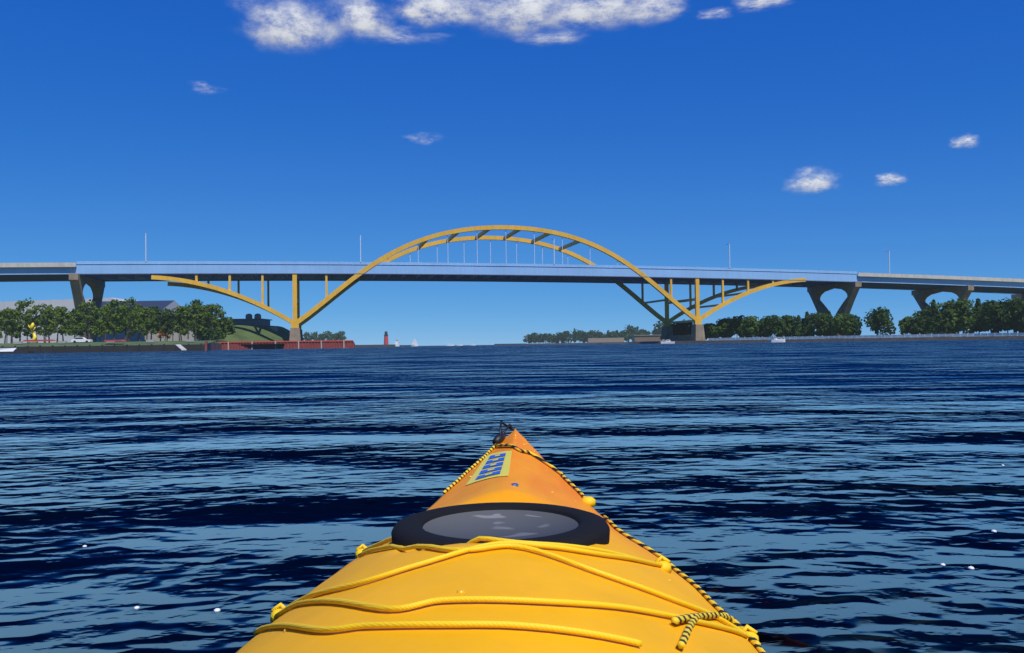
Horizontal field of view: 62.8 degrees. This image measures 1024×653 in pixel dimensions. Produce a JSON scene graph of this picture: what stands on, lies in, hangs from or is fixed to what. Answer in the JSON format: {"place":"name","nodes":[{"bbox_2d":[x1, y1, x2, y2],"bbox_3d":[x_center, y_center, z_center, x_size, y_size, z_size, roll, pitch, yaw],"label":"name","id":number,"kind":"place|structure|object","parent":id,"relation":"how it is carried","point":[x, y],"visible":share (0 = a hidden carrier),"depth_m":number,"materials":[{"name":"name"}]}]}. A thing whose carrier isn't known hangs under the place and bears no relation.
{"place":"outdoors","nodes":[
{"label":"outdoors","id":0,"kind":"place"},
{"bbox_2d":[0,298,125,342],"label":"building","id":1,"kind":"structure","parent":0,"point":[68,304],"depth_m":430.29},
{"bbox_2d":[88,300,179,341],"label":"building","id":2,"kind":"structure","parent":0,"point":[170,304],"depth_m":393.16,"materials":[{"name":"grey"}]},
{"bbox_2d":[254,2,336,45],"bbox_3d":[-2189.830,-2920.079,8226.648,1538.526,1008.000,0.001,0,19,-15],"label":"cloud","id":3,"kind":"structure","parent":0,"point":[300,23],"depth_m":8223.65,"materials":[{"name":"white"}]},
{"bbox_2d":[342,0,390,34],"bbox_3d":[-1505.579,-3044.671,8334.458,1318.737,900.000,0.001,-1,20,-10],"label":"cloud","id":4,"kind":"structure","parent":0,"point":[362,18],"depth_m":8330.91,"materials":[{"name":"white"}]},
{"bbox_2d":[402,0,473,24],"bbox_3d":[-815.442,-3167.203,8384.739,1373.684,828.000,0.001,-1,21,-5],"label":"cloud","id":5,"kind":"structure","parent":0,"point":[450,8],"depth_m":8391.14,"materials":[{"name":"white"}]},
{"bbox_2d":[0,339,1023,652],"bbox_3d":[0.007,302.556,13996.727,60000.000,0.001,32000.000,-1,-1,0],"label":"water","id":6,"kind":"structure","parent":0,"point":[820,497],"depth_m":3.42,"materials":[{"name":"blue liquid"}]},
{"bbox_2d":[0,343,204,353],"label":"dock wall","id":7,"kind":"structure","parent":6,"relation":"in","point":[114,348],"depth_m":204.91,"materials":[{"name":"grey concrete"}]},
{"bbox_2d":[355,344,394,346],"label":"breakwater pier","id":8,"kind":"structure","parent":6,"relation":"in","point":[391,345],"depth_m":799.79,"materials":[{"name":"grey concrete"}]},
{"bbox_2d":[384,331,388,344],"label":"lighthouse","id":9,"kind":"object","parent":8,"relation":"on","point":[386,338],"visible":1,"depth_m":801.31,"materials":[{"name":"red"}]},
{"bbox_2d":[400,343,525,345],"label":"breakwater","id":10,"kind":"object","parent":6,"relation":"in","point":[494,344],"visible":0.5,"depth_m":2099.52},
{"bbox_2d":[236,429,758,652],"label":"kayak","id":11,"kind":"object","parent":6,"relation":"on","point":[514,572],"visible":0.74,"depth_m":0.80,"materials":[{"name":"plastic"}]},
{"bbox_2d":[269,435,704,631],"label":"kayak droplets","id":12,"kind":"object","parent":11,"relation":"attached to","point":[458,591],"visible":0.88,"depth_m":0.90},
{"bbox_2d":[466,451,518,485],"bbox_3d":[-0.038,0.278,1.620,0.100,0.043,0.453,-1,-1,0],"label":"sticker","id":13,"kind":"object","parent":11,"relation":"attached to","point":[494,464],"visible":1,"depth_m":1.64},
{"bbox_2d":[391,502,609,549],"bbox_3d":[-0.015,0.278,1.144,0.296,0.026,0.296,-1,-1,0],"label":"hatch cover","id":14,"kind":"object","parent":11,"relation":"attached to","point":[455,524],"visible":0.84,"depth_m":1.13,"materials":[{"name":"black rubber"}]},
{"bbox_2d":[253,536,758,646],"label":"bungee cords","id":15,"kind":"object","parent":11,"relation":"attached to","point":[277,612],"visible":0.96,"depth_m":0.86,"materials":[{"name":"yellow rubber"}]},
{"bbox_2d":[442,421,765,652],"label":"kayak deck lines","id":16,"kind":"object","parent":11,"relation":"attached to","point":[691,619],"visible":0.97,"depth_m":1.22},
{"bbox_2d":[82,464,1004,611],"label":"foam flecks","id":17,"kind":"object","parent":6,"relation":"on","point":[219,610],"visible":1,"depth_m":1.89,"materials":[{"name":"white liquid"}]},
{"bbox_2d":[661,340,674,343],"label":"motor boat","id":18,"kind":"object","parent":6,"relation":"on","point":[667,342],"visible":0.87,"depth_m":382.00,"materials":[{"name":"white paint"}]},
{"bbox_2d":[769,338,784,341],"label":"motor boat","id":19,"kind":"object","parent":6,"relation":"on","point":[778,340],"visible":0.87,"depth_m":335.12,"materials":[{"name":"white paint"}]},
{"bbox_2d":[0,0,1023,345],"label":"sky","id":20,"kind":"structure","parent":0,"point":[675,139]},
{"bbox_2d":[481,0,558,31],"bbox_3d":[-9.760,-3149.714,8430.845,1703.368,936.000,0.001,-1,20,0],"label":"cloud","id":21,"kind":"structure","parent":0,"point":[521,12],"depth_m":8428.41,"materials":[{"name":"white"}]},
{"bbox_2d":[537,36,570,41],"bbox_3d":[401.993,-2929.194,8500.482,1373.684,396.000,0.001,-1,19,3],"label":"cloud","id":22,"kind":"structure","parent":0,"point":[564,38],"depth_m":8500.80,"materials":[{"name":"white"}]},
{"bbox_2d":[547,0,633,24],"bbox_3d":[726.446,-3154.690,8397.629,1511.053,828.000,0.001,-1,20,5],"label":"cloud","id":23,"kind":"structure","parent":0,"point":[580,11],"depth_m":8390.77,"materials":[{"name":"white"}]},
{"bbox_2d":[627,0,679,20],"bbox_3d":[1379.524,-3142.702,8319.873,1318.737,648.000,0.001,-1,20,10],"label":"cloud","id":24,"kind":"structure","parent":0,"point":[643,12],"depth_m":8316.07,"materials":[{"name":"white"}]},
{"bbox_2d":[742,0,781,6],"bbox_3d":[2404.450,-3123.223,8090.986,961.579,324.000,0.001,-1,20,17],"label":"cloud","id":25,"kind":"structure","parent":0,"point":[759,3],"depth_m":8089.49,"materials":[{"name":"white"}]},
{"bbox_2d":[792,170,829,190],"bbox_3d":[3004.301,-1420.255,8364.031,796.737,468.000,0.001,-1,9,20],"label":"cloud","id":26,"kind":"structure","parent":0,"point":[815,184],"depth_m":8362.14,"materials":[{"name":"white"}]},
{"bbox_2d":[880,174,901,183],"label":"cloud","id":27,"kind":"structure","parent":0,"point":[890,177],"depth_m":8102.62,"materials":[{"name":"white"}]},
{"bbox_2d":[954,137,973,145],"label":"cloud","id":28,"kind":"structure","parent":0,"point":[965,140],"depth_m":7772.00,"materials":[{"name":"white"}]},
{"bbox_3d":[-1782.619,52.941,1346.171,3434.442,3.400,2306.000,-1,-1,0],"label":"bank ground","id":29,"kind":"structure","parent":0,"visible":0},
{"bbox_2d":[27,323,37,342],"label":"yellow sculpture","id":30,"kind":"object","parent":29,"relation":"on","point":[31,326],"visible":0.94,"depth_m":213.75,"materials":[{"name":"yellow metal"}]},
{"bbox_2d":[71,337,92,342],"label":"white car","id":31,"kind":"object","parent":29,"relation":"on","point":[79,339],"visible":0.99,"depth_m":213.14,"materials":[{"name":"white paint"}]},
{"bbox_2d":[69,273,104,341],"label":"approach pier","id":32,"kind":"structure","parent":29,"relation":"on","point":[78,282],"depth_m":344.57,"materials":[{"name":"concrete"}]},
{"bbox_2d":[0,318,212,351],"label":"promenade clutter","id":33,"kind":"object","parent":29,"relation":"on","point":[45,340],"visible":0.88,"depth_m":209.97,"materials":[{"name":"black paint"}]},
{"bbox_2d":[0,340,222,346],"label":"grass berm","id":34,"kind":"structure","parent":29,"relation":"on","point":[102,343],"depth_m":210.06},
{"bbox_2d":[0,296,235,343],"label":"bank trees","id":35,"kind":"object","parent":29,"relation":"on","point":[197,320],"visible":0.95,"depth_m":239.50,"materials":[{"name":"green plant"}]},
{"bbox_2d":[143,313,222,340],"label":"building","id":36,"kind":"structure","parent":29,"relation":"on","point":[175,337],"depth_m":291.99,"materials":[{"name":"grey concrete"}]},
{"bbox_2d":[210,325,303,342],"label":"grass mound","id":37,"kind":"object","parent":29,"relation":"on","point":[254,333],"depth_m":358.49,"materials":[{"name":"green plant"}]},
{"bbox_2d":[233,313,277,331],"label":"building","id":38,"kind":"structure","parent":37,"relation":"on","point":[256,320],"depth_m":376.14,"materials":[{"name":"black metal"}]},
{"bbox_2d":[205,340,354,350],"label":"red dock wall","id":39,"kind":"structure","parent":29,"relation":"on","point":[237,345],"depth_m":337.85,"materials":[{"name":"red metal"}]},
{"bbox_2d":[303,331,346,340],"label":"trees","id":40,"kind":"object","parent":29,"relation":"on","point":[328,335],"visible":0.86,"depth_m":554.74,"materials":[{"name":"green plant"}]},
{"bbox_2d":[0,225,1023,340],"bbox_3d":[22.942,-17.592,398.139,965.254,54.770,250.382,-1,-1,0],"label":"arch bridge","id":41,"kind":"structure","parent":29,"relation":"on","point":[189,274],"depth_m":384.95,"materials":[{"name":"yellow"}]},
{"bbox_3d":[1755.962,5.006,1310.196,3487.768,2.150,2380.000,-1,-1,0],"label":"bank ground","id":42,"kind":"structure","parent":0,"visible":0},
{"bbox_2d":[523,319,693,343],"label":"trees","id":43,"kind":"object","parent":42,"relation":"on","point":[685,328],"visible":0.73,"depth_m":662.54,"materials":[{"name":"green plant"}]},
{"bbox_2d":[587,335,660,342],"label":"buildings","id":44,"kind":"structure","parent":42,"relation":"on","point":[639,338],"depth_m":477.98,"materials":[{"name":"grey"}]},
{"bbox_2d":[523,333,1023,344],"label":"shoreline","id":45,"kind":"structure","parent":42,"relation":"on","point":[972,336],"depth_m":319.24,"materials":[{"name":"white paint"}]},
{"bbox_2d":[807,281,861,338],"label":"approach pier","id":46,"kind":"structure","parent":42,"relation":"on","point":[851,289],"depth_m":422.20,"materials":[{"name":"concrete"}]},
{"bbox_2d":[703,296,1023,339],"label":"bank trees","id":47,"kind":"object","parent":42,"relation":"on","point":[958,316],"visible":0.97,"depth_m":360.24,"materials":[{"name":"green plant"}]},
{"bbox_2d":[911,285,973,333],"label":"approach pier","id":48,"kind":"structure","parent":42,"relation":"on","point":[960,292],"depth_m":443.03,"materials":[{"name":"concrete"}]},
{"bbox_2d":[1011,294,1023,302],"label":"approach pier","id":49,"kind":"structure","parent":42,"relation":"on","point":[1020,296],"depth_m":472.51,"materials":[{"name":"concrete"}]}
]}

